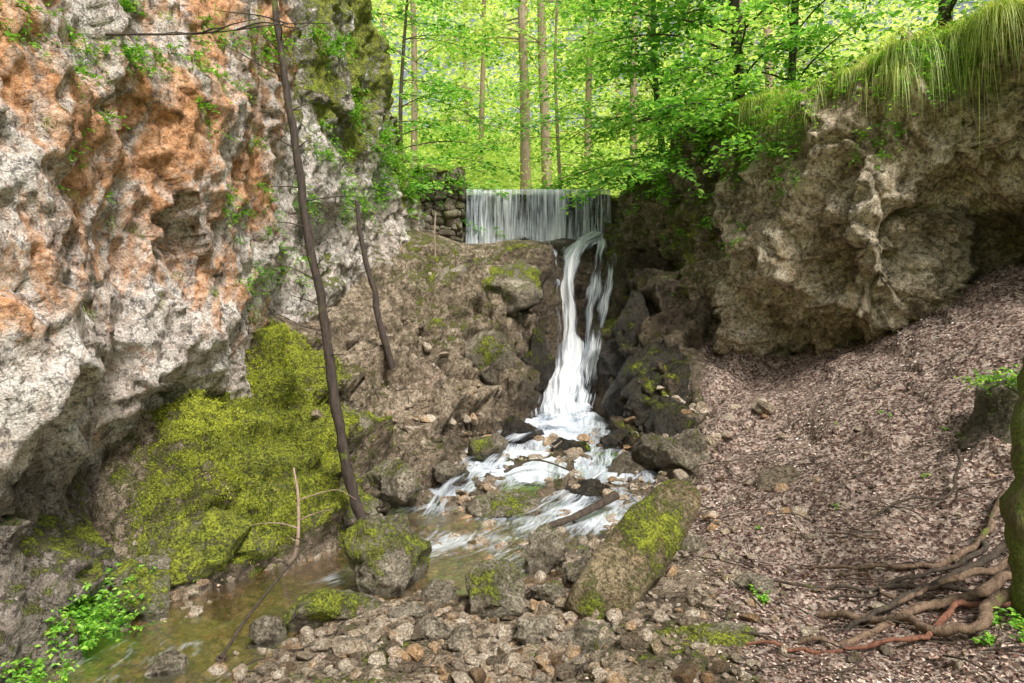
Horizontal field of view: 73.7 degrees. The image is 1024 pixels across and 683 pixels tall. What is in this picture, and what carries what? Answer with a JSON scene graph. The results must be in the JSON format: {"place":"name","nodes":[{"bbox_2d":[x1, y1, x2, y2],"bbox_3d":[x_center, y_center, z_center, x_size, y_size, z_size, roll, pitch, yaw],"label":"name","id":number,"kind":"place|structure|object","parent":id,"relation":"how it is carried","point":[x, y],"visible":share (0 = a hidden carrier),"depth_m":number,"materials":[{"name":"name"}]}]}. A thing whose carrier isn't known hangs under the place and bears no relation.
{"place":"outdoors","nodes":[
{"label":"outdoors","id":0,"kind":"place"},
{"bbox_2d":[0,0,425,682],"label":"limestone cliff","id":1,"kind":"structure","parent":0,"point":[80,388],"depth_m":5.84,"materials":[{"name":"stone"}]},
{"bbox_2d":[0,0,89,59],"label":"cliff plant","id":2,"kind":"object","parent":1,"relation":"attached to","point":[33,44],"visible":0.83,"depth_m":4.55,"materials":[{"name":"green plant"}]},
{"bbox_2d":[63,37,151,128],"bbox_3d":[-3.128,-2.010,5.135,0.485,0.804,0.888,0,0,0],"label":"cliff plant","id":3,"kind":"object","parent":1,"relation":"attached to","point":[82,70],"visible":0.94,"depth_m":5.24,"materials":[{"name":"green plant"}]},
{"bbox_2d":[102,0,169,80],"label":"cliff plant","id":4,"kind":"object","parent":1,"relation":"attached to","point":[126,4],"visible":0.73,"depth_m":5.60,"materials":[{"name":"green plant"}]},
{"bbox_2d":[151,40,240,142],"bbox_3d":[-2.863,-2.293,6.224,0.452,0.894,0.839,0,0,23],"label":"cliff plant","id":5,"kind":"object","parent":1,"relation":"attached to","point":[199,53],"visible":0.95,"depth_m":6.23,"materials":[{"name":"green plant"}]},
{"bbox_2d":[105,10,329,35],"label":"hanging branch","id":6,"kind":"object","parent":1,"relation":"attached to","point":[207,31],"visible":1,"depth_m":5.26,"materials":[{"name":"brown plant"}]},
{"bbox_2d":[37,0,413,320],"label":"grass","id":7,"kind":"structure","parent":1,"relation":"on","point":[112,218],"depth_m":6.55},
{"bbox_2d":[191,13,275,103],"bbox_3d":[-2.824,-2.922,6.935,0.592,1.020,0.994,0,0,0],"label":"cliff plant","id":8,"kind":"object","parent":1,"relation":"attached to","point":[209,18],"visible":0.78,"depth_m":6.88,"materials":[{"name":"green plant"}]},
{"bbox_2d":[216,184,262,245],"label":"cliff plant","id":9,"kind":"object","parent":1,"relation":"attached to","point":[230,203],"visible":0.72,"depth_m":6.93,"materials":[{"name":"green plant"}]},
{"bbox_2d":[252,19,300,81],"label":"cliff plant","id":10,"kind":"object","parent":1,"relation":"attached to","point":[273,35],"visible":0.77,"depth_m":7.62,"materials":[{"name":"green plant"}]},
{"bbox_2d":[299,22,359,89],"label":"cliff plant","id":11,"kind":"object","parent":1,"relation":"attached to","point":[335,48],"visible":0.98,"depth_m":10.51,"materials":[{"name":"green plant"}]},
{"bbox_2d":[309,116,355,169],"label":"cliff plant","id":12,"kind":"object","parent":1,"relation":"attached to","point":[327,151],"visible":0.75,"depth_m":10.32,"materials":[{"name":"green plant"}]},
{"bbox_2d":[348,82,378,142],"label":"cliff plant","id":13,"kind":"object","parent":1,"relation":"attached to","point":[357,112],"visible":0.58,"depth_m":11.59,"materials":[{"name":"green plant"}]},
{"bbox_2d":[361,124,405,188],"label":"cliff plant","id":14,"kind":"object","parent":1,"relation":"attached to","point":[382,140],"visible":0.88,"depth_m":12.46,"materials":[{"name":"green plant"}]},
{"bbox_2d":[363,155,403,212],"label":"cliff plant","id":15,"kind":"object","parent":1,"relation":"attached to","point":[383,187],"visible":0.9,"depth_m":12.66,"materials":[{"name":"green plant"}]},
{"bbox_2d":[22,412,657,682],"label":"stream","id":16,"kind":"structure","parent":0,"point":[202,639],"depth_m":6.10,"materials":[{"name":"white liquid"}]},
{"bbox_2d":[468,433,508,461],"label":"boulder","id":17,"kind":"object","parent":16,"relation":"in","point":[483,449],"visible":0.98,"depth_m":9.70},
{"bbox_2d":[427,189,612,519],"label":"waterfall","id":18,"kind":"structure","parent":0,"point":[561,394],"depth_m":13.67,"materials":[{"name":"liquid"}]},
{"bbox_2d":[397,124,677,194],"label":"hill","id":19,"kind":"structure","parent":0,"point":[508,186],"depth_m":28.52,"materials":[{"name":"green plant"}]},
{"bbox_2d":[371,8,440,81],"bbox_3d":[-3.438,-8.348,13.207,4.039,6.509,4.539,0,0,0],"label":"beech tree","id":20,"kind":"object","parent":19,"relation":"on","point":[400,19],"visible":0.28,"depth_m":13.71,"materials":[{"name":"green plant"}]},
{"bbox_2d":[374,0,516,180],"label":"beech tree","id":21,"kind":"object","parent":19,"relation":"on","point":[414,116],"visible":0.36,"depth_m":21.99,"materials":[{"name":"green plant"}]},
{"bbox_2d":[378,0,521,237],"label":"beech tree","id":22,"kind":"object","parent":19,"relation":"on","point":[461,135],"visible":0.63,"depth_m":15.80,"materials":[{"name":"green plant"}]},
{"bbox_2d":[409,0,538,152],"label":"beech tree","id":23,"kind":"object","parent":19,"relation":"on","point":[464,67],"visible":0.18,"depth_m":41.33,"materials":[{"name":"green plant"}]},
{"bbox_2d":[403,0,563,172],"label":"beech tree","id":24,"kind":"object","parent":19,"relation":"on","point":[482,111],"visible":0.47,"depth_m":28.06,"materials":[{"name":"green plant"}]},
{"bbox_2d":[436,0,602,194],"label":"pine tree","id":25,"kind":"object","parent":19,"relation":"on","point":[521,39],"visible":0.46,"depth_m":20.87,"materials":[{"name":"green plant"}]},
{"bbox_2d":[442,0,603,161],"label":"beech tree","id":26,"kind":"object","parent":19,"relation":"on","point":[506,62],"visible":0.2,"depth_m":34.98,"materials":[{"name":"green plant"}]},
{"bbox_2d":[425,0,638,187],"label":"pine tree","id":27,"kind":"object","parent":19,"relation":"on","point":[544,110],"visible":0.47,"depth_m":21.80,"materials":[{"name":"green plant"}]},
{"bbox_2d":[403,117,669,194],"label":"undergrowth","id":28,"kind":"object","parent":19,"relation":"on","point":[434,152],"visible":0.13,"depth_m":24.62,"materials":[{"name":"green plant"}]},
{"bbox_2d":[448,0,650,189],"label":"beech tree","id":29,"kind":"object","parent":19,"relation":"on","point":[530,83],"visible":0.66,"depth_m":18.61,"materials":[{"name":"green plant"}]},
{"bbox_2d":[540,0,673,179],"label":"beech tree","id":30,"kind":"object","parent":19,"relation":"on","point":[588,92],"visible":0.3,"depth_m":26.83,"materials":[{"name":"green plant"}]},
{"bbox_2d":[504,0,760,222],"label":"beech tree","id":31,"kind":"object","parent":19,"relation":"on","point":[628,72],"visible":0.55,"depth_m":14.99,"materials":[{"name":"green plant"}]},
{"bbox_2d":[572,0,709,167],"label":"beech tree","id":32,"kind":"object","parent":19,"relation":"on","point":[633,90],"visible":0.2,"depth_m":24.98,"materials":[{"name":"green plant"}]},
{"bbox_2d":[371,0,983,177],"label":"distant foliage","id":33,"kind":"object","parent":19,"relation":"on","point":[438,115],"visible":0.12,"depth_m":38.54,"materials":[{"name":"green plant"}]},
{"bbox_2d":[663,0,881,122],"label":"beech tree","id":34,"kind":"object","parent":19,"relation":"on","point":[846,51],"visible":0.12,"depth_m":19.29,"materials":[{"name":"green plant"}]},
{"bbox_2d":[687,0,865,109],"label":"beech tree","id":35,"kind":"object","parent":19,"relation":"on","point":[768,31],"visible":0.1,"depth_m":23.77,"materials":[{"name":"green plant"}]},
{"bbox_2d":[78,228,1023,682],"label":"ground","id":36,"kind":"structure","parent":0,"point":[406,284],"depth_m":7.73,"materials":[{"name":"soil"}]},
{"bbox_2d":[0,643,79,682],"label":"herb plant","id":37,"kind":"object","parent":36,"relation":"on","point":[34,671],"visible":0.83,"depth_m":4.28,"materials":[{"name":"green plant"}]},
{"bbox_2d":[7,562,166,674],"bbox_3d":[-3.061,2.066,4.898,1.047,0.771,1.183,0,0,-23],"label":"herb plant","id":38,"kind":"object","parent":36,"relation":"on","point":[86,624],"visible":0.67,"depth_m":4.86,"materials":[{"name":"green plant"}]},
{"bbox_2d":[104,554,170,615],"bbox_3d":[-2.987,2.051,5.451,0.574,0.594,0.497,0,0,43],"label":"boulder","id":39,"kind":"object","parent":36,"relation":"on","point":[147,582],"visible":0.67,"depth_m":5.35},
{"bbox_2d":[144,650,188,675],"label":"boulder","id":40,"kind":"object","parent":36,"relation":"on","point":[171,660],"visible":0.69,"depth_m":4.46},
{"bbox_2d":[132,506,251,586],"bbox_3d":[-2.835,1.757,5.982,0.954,0.623,0.786,0,0,0],"label":"boulder","id":41,"kind":"object","parent":36,"relation":"on","point":[205,545],"visible":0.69,"depth_m":5.75,"materials":[{"name":"plant"}]},
{"bbox_2d":[234,517,280,561],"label":"boulder","id":42,"kind":"object","parent":36,"relation":"on","point":[259,548],"visible":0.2,"depth_m":6.22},
{"bbox_2d":[248,615,285,643],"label":"boulder","id":43,"kind":"object","parent":36,"relation":"on","point":[265,628],"visible":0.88,"depth_m":4.87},
{"bbox_2d":[222,0,365,519],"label":"dead tree","id":44,"kind":"object","parent":36,"relation":"on","point":[351,486],"visible":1,"depth_m":6.48,"materials":[{"name":"wood"}]},
{"bbox_2d":[282,587,382,632],"bbox_3d":[-1.375,2.122,5.288,0.784,0.466,0.452,0,0,-23],"label":"boulder","id":45,"kind":"object","parent":36,"relation":"on","point":[314,609],"visible":0.72,"depth_m":5.14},
{"bbox_2d":[315,200,395,369],"bbox_3d":[-2.326,-0.847,10.121,1.263,2.518,0.244,0,0,10],"label":"dead sapling","id":46,"kind":"object","parent":36,"relation":"on","point":[385,342],"visible":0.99,"depth_m":10.01,"materials":[{"name":"wood"}]},
{"bbox_2d":[336,483,378,530],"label":"boulder","id":47,"kind":"object","parent":36,"relation":"on","point":[369,503],"visible":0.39,"depth_m":7.04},
{"bbox_2d":[342,408,375,453],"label":"boulder","id":48,"kind":"object","parent":36,"relation":"on","point":[366,418],"visible":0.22,"depth_m":8.26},
{"bbox_2d":[342,513,431,600],"bbox_3d":[-1.121,1.894,6.006,0.794,0.808,0.717,0,0,0],"label":"boulder","id":49,"kind":"object","parent":36,"relation":"on","point":[389,553],"visible":0.89,"depth_m":5.79,"materials":[{"name":"stone"}]},
{"bbox_2d":[366,459,422,502],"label":"boulder","id":50,"kind":"object","parent":36,"relation":"on","point":[396,480],"visible":1,"depth_m":7.75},
{"bbox_2d":[387,602,427,619],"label":"boulder","id":51,"kind":"object","parent":36,"relation":"on","point":[400,610],"visible":0.49,"depth_m":5.09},
{"bbox_2d":[112,316,713,652],"bbox_3d":[-0.517,0.905,6.914,6.134,2.531,5.245,0,0,0],"label":"moss","id":52,"kind":"object","parent":36,"relation":"on","point":[255,404],"visible":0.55,"depth_m":6.59,"materials":[{"name":"plant"}]},
{"bbox_2d":[416,615,451,640],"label":"boulder","id":53,"kind":"object","parent":36,"relation":"on","point":[432,626],"visible":0.52,"depth_m":4.84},
{"bbox_2d":[406,166,467,242],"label":"stone wall","id":54,"kind":"structure","parent":36,"relation":"on","point":[451,227],"depth_m":14.99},
{"bbox_2d":[408,159,469,193],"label":"wall creeper","id":55,"kind":"object","parent":54,"relation":"attached to","point":[421,173],"depth_m":14.78,"materials":[{"name":"green plant"}]},
{"bbox_2d":[421,578,459,605],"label":"boulder","id":56,"kind":"object","parent":36,"relation":"on","point":[440,591],"visible":0.61,"depth_m":5.49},
{"bbox_2d":[432,460,469,486],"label":"boulder","id":57,"kind":"object","parent":36,"relation":"on","point":[445,472],"visible":0.91,"depth_m":8.87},
{"bbox_2d":[447,622,474,651],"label":"boulder","id":58,"kind":"object","parent":36,"relation":"on","point":[462,630],"visible":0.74,"depth_m":4.71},
{"bbox_2d":[435,257,493,292],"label":"boulder","id":59,"kind":"object","parent":36,"relation":"on","point":[440,275],"visible":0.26,"depth_m":12.85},
{"bbox_2d":[463,329,516,385],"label":"boulder","id":60,"kind":"object","parent":36,"relation":"on","point":[493,350],"visible":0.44,"depth_m":12.12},
{"bbox_2d":[465,559,525,619],"bbox_3d":[-0.130,2.008,5.392,0.475,0.562,0.503,0,0,0],"label":"boulder","id":61,"kind":"object","parent":36,"relation":"on","point":[495,587],"visible":0.85,"depth_m":5.28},
{"bbox_2d":[465,488,544,517],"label":"boulder","id":62,"kind":"object","parent":36,"relation":"on","point":[514,502],"visible":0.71,"depth_m":7.89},
{"bbox_2d":[481,259,543,315],"bbox_3d":[0.006,-1.041,13.150,1.102,1.168,1.244,0,0,23],"label":"boulder","id":63,"kind":"object","parent":36,"relation":"on","point":[516,286],"visible":0.81,"depth_m":12.77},
{"bbox_2d":[501,415,544,443],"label":"boulder","id":64,"kind":"object","parent":36,"relation":"on","point":[512,425],"visible":0.73,"depth_m":10.68,"materials":[{"name":"stone"}]},
{"bbox_2d":[510,615,553,645],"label":"boulder","id":65,"kind":"object","parent":36,"relation":"on","point":[531,631],"visible":0.83,"depth_m":4.78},
{"bbox_2d":[464,193,610,242],"bbox_3d":[0.575,-2.512,15.670,3.394,1.668,0.588,0,0,0],"label":"stone weir","id":66,"kind":"object","parent":36,"relation":"on","point":[524,205],"visible":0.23,"depth_m":15.43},
{"bbox_2d":[52,272,1023,682],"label":"pebbles","id":67,"kind":"object","parent":36,"relation":"on","point":[526,660],"visible":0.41,"depth_m":4.78,"materials":[{"name":"stone"}]},
{"bbox_2d":[218,501,318,659],"bbox_3d":[-1.808,1.763,5.352,0.290,0.596,1.863,0,0,-3],"label":"fallen branch","id":68,"kind":"object","parent":67,"relation":"on","point":[231,641],"visible":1,"depth_m":5.07,"materials":[{"name":"wood"}]},
{"bbox_2d":[549,491,619,528],"bbox_3d":[0.769,1.847,7.495,1.030,0.303,0.115,0,0,-32],"label":"fallen log","id":69,"kind":"object","parent":67,"relation":"on","point":[607,499],"visible":0.86,"depth_m":7.52,"materials":[{"name":"wood"}]},
{"bbox_2d":[521,327,554,391],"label":"boulder","id":70,"kind":"object","parent":36,"relation":"on","point":[540,358],"visible":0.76,"depth_m":12.86,"materials":[{"name":"stone"}]},
{"bbox_2d":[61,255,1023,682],"bbox_3d":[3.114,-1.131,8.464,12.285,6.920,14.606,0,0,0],"label":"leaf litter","id":71,"kind":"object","parent":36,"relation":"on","point":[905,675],"visible":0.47,"depth_m":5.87,"materials":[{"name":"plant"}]},
{"bbox_2d":[524,523,566,573],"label":"boulder","id":72,"kind":"object","parent":36,"relation":"on","point":[545,553],"visible":0.92,"depth_m":6.11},
{"bbox_2d":[528,580,565,604],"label":"boulder","id":73,"kind":"object","parent":36,"relation":"on","point":[551,592],"visible":0.8,"depth_m":5.44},
{"bbox_2d":[551,437,590,452],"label":"boulder","id":74,"kind":"object","parent":36,"relation":"on","point":[565,444],"visible":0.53,"depth_m":10.10,"materials":[{"name":"stone"}]},
{"bbox_2d":[562,555,590,583],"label":"boulder","id":75,"kind":"object","parent":36,"relation":"on","point":[572,571],"visible":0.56,"depth_m":5.81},
{"bbox_2d":[555,620,620,655],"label":"boulder","id":76,"kind":"object","parent":36,"relation":"on","point":[583,634],"visible":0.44,"depth_m":4.69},
{"bbox_2d":[565,478,612,497],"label":"boulder","id":77,"kind":"object","parent":36,"relation":"on","point":[590,487],"visible":0.45,"depth_m":8.30,"materials":[{"name":"stone"}]},
{"bbox_2d":[600,427,630,448],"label":"boulder","id":78,"kind":"object","parent":36,"relation":"on","point":[612,439],"visible":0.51,"depth_m":10.24,"materials":[{"name":"stone"}]},
{"bbox_2d":[607,451,644,476],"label":"boulder","id":79,"kind":"object","parent":36,"relation":"on","point":[623,462],"visible":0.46,"depth_m":9.08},
{"bbox_2d":[241,327,1023,682],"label":"fallen twigs","id":80,"kind":"object","parent":36,"relation":"on","point":[799,531],"depth_m":5.93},
{"bbox_2d":[565,478,700,619],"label":"mossy stone slab","id":81,"kind":"structure","parent":36,"relation":"on","point":[629,562],"depth_m":5.43,"materials":[{"name":"stone"}]},
{"bbox_2d":[631,432,664,472],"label":"boulder","id":82,"kind":"object","parent":36,"relation":"on","point":[645,450],"visible":0.48,"depth_m":9.13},
{"bbox_2d":[598,290,700,436],"bbox_3d":[2.292,0.483,11.178,1.279,2.910,3.915,0,0,-9],"label":"wet rock outcrop","id":83,"kind":"object","parent":36,"relation":"on","point":[658,414],"visible":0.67,"depth_m":11.08,"materials":[{"name":"stone"}]},
{"bbox_2d":[653,428,708,473],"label":"boulder","id":84,"kind":"object","parent":36,"relation":"on","point":[681,449],"visible":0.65,"depth_m":8.76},
{"bbox_2d":[678,532,708,554],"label":"boulder","id":85,"kind":"object","parent":36,"relation":"on","point":[691,543],"visible":0.42,"depth_m":6.21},
{"bbox_2d":[666,620,760,646],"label":"boulder","id":86,"kind":"object","parent":36,"relation":"on","point":[727,633],"visible":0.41,"depth_m":4.54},
{"bbox_2d":[727,571,777,594],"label":"boulder","id":87,"kind":"object","parent":36,"relation":"on","point":[756,581],"visible":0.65,"depth_m":5.23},
{"bbox_2d":[755,463,811,489],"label":"boulder","id":88,"kind":"object","parent":36,"relation":"on","point":[774,476],"visible":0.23,"depth_m":7.47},
{"bbox_2d":[745,599,1010,654],"bbox_3d":[2.528,1.862,4.410,1.970,0.268,0.373,0,0,-6],"label":"tree root","id":89,"kind":"object","parent":36,"relation":"on","point":[944,617],"visible":0.84,"depth_m":4.33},
{"bbox_2d":[772,579,992,599],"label":"tree root","id":90,"kind":"object","parent":36,"relation":"on","point":[914,586],"visible":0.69,"depth_m":5.07,"materials":[{"name":"brown plant"}]},
{"bbox_2d":[798,570,1011,645],"bbox_3d":[2.752,1.816,4.626,1.760,0.369,0.178,0,0,-13],"label":"tree root","id":91,"kind":"object","parent":36,"relation":"on","point":[996,582],"visible":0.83,"depth_m":4.64,"materials":[{"name":"brown wood"}]},
{"bbox_2d":[821,539,988,599],"bbox_3d":[3.095,1.748,5.200,1.580,0.352,0.255,0,0,-16],"label":"tree root","id":92,"kind":"object","parent":36,"relation":"on","point":[984,548],"visible":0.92,"depth_m":5.18,"materials":[{"name":"brown plant"}]},
{"bbox_2d":[809,489,1006,569],"bbox_3d":[3.424,1.599,5.574,1.801,0.653,0.560,0,0,-5],"label":"tree root","id":93,"kind":"object","parent":36,"relation":"on","point":[976,545],"visible":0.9,"depth_m":5.43,"materials":[{"name":"brown wood"}]},
{"bbox_2d":[861,449,962,525],"bbox_3d":[3.684,1.328,6.150,1.114,0.649,0.236,0,0,-15],"label":"tree root","id":94,"kind":"object","parent":36,"relation":"on","point":[955,475],"visible":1,"depth_m":6.15,"materials":[{"name":"brown plant"}]},
{"bbox_2d":[815,587,1010,637],"bbox_3d":[2.889,1.771,4.463,1.602,0.490,0.607,0,0,17],"label":"tree root","id":95,"kind":"object","parent":36,"relation":"on","point":[986,610],"visible":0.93,"depth_m":4.33,"materials":[{"name":"brown wood"}]},
{"bbox_2d":[833,540,1007,632],"bbox_3d":[3.069,1.712,4.925,1.806,0.597,0.112,0,0,-17],"label":"tree root","id":96,"kind":"object","parent":36,"relation":"on","point":[996,552],"visible":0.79,"depth_m":4.87,"materials":[{"name":"brown plant"}]},
{"bbox_2d":[843,559,1009,619],"bbox_3d":[3.132,1.743,4.882,1.559,0.476,0.167,0,0,-7],"label":"tree root","id":97,"kind":"object","parent":36,"relation":"on","point":[1001,565],"visible":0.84,"depth_m":4.92,"materials":[{"name":"brown wood"}]},
{"bbox_2d":[957,374,1018,451],"bbox_3d":[4.761,0.831,6.746,0.610,1.022,0.681,0,0,32],"label":"boulder","id":98,"kind":"object","parent":36,"relation":"on","point":[992,414],"visible":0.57,"depth_m":6.64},
{"bbox_2d":[953,364,1019,405],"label":"herb plant","id":99,"kind":"object","parent":98,"relation":"on","point":[1010,379],"visible":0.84,"depth_m":6.48,"materials":[{"name":"green plant"}]},
{"bbox_2d":[971,606,1023,645],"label":"herb plant","id":100,"kind":"object","parent":36,"relation":"on","point":[989,638],"visible":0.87,"depth_m":4.13,"materials":[{"name":"green plant"}]},
{"bbox_2d":[999,356,1023,619],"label":"mossy trunk","id":101,"kind":"object","parent":36,"relation":"on","point":[1011,502],"visible":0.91,"depth_m":4.32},
{"bbox_2d":[372,0,991,133],"label":"sky","id":102,"kind":"structure","parent":0,"point":[423,72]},
{"bbox_2d":[596,3,1023,357],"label":"rock cliff","id":103,"kind":"structure","parent":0,"point":[829,253],"depth_m":9.51,"materials":[{"name":"stone"}]},
{"bbox_2d":[545,0,884,214],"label":"beech tree","id":104,"kind":"object","parent":103,"relation":"on","point":[737,80],"visible":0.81,"depth_m":11.98,"materials":[{"name":"green plant"}]},
{"bbox_2d":[629,0,902,169],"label":"beech tree","id":105,"kind":"object","parent":103,"relation":"on","point":[791,59],"visible":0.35,"depth_m":12.25,"materials":[{"name":"green plant"}]},
{"bbox_2d":[763,79,814,156],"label":"cliff plant","id":106,"kind":"object","parent":103,"relation":"on","point":[781,116],"visible":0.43,"depth_m":9.59,"materials":[{"name":"green plant"}]},
{"bbox_2d":[779,52,871,151],"bbox_3d":[4.472,-3.282,9.437,1.238,1.313,1.081,0,0,43],"label":"cliff plant","id":107,"kind":"object","parent":103,"relation":"on","point":[814,83],"visible":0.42,"depth_m":9.35,"materials":[{"name":"green plant"}]},
{"bbox_2d":[717,0,1023,161],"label":"grass","id":108,"kind":"structure","parent":103,"relation":"on","point":[953,35],"depth_m":8.51,"materials":[{"name":"plant"}]},
{"bbox_2d":[750,0,996,93],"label":"beech tree","id":109,"kind":"object","parent":103,"relation":"on","point":[945,11],"visible":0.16,"depth_m":11.18,"materials":[{"name":"green plant"}]},
{"bbox_2d":[855,33,915,169],"bbox_3d":[5.008,-3.187,8.859,1.131,1.860,0.710,0,0,0],"label":"cliff plant","id":110,"kind":"object","parent":103,"relation":"on","point":[873,95],"visible":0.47,"depth_m":8.78,"materials":[{"name":"green plant"}]},
{"bbox_2d":[875,34,962,106],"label":"cliff plant","id":111,"kind":"object","parent":103,"relation":"on","point":[914,74],"visible":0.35,"depth_m":8.48,"materials":[{"name":"green plant"}]},
{"bbox_2d":[887,25,956,109],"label":"cliff plant","id":112,"kind":"object","parent":103,"relation":"on","point":[921,50],"visible":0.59,"depth_m":8.48,"materials":[{"name":"green plant"}]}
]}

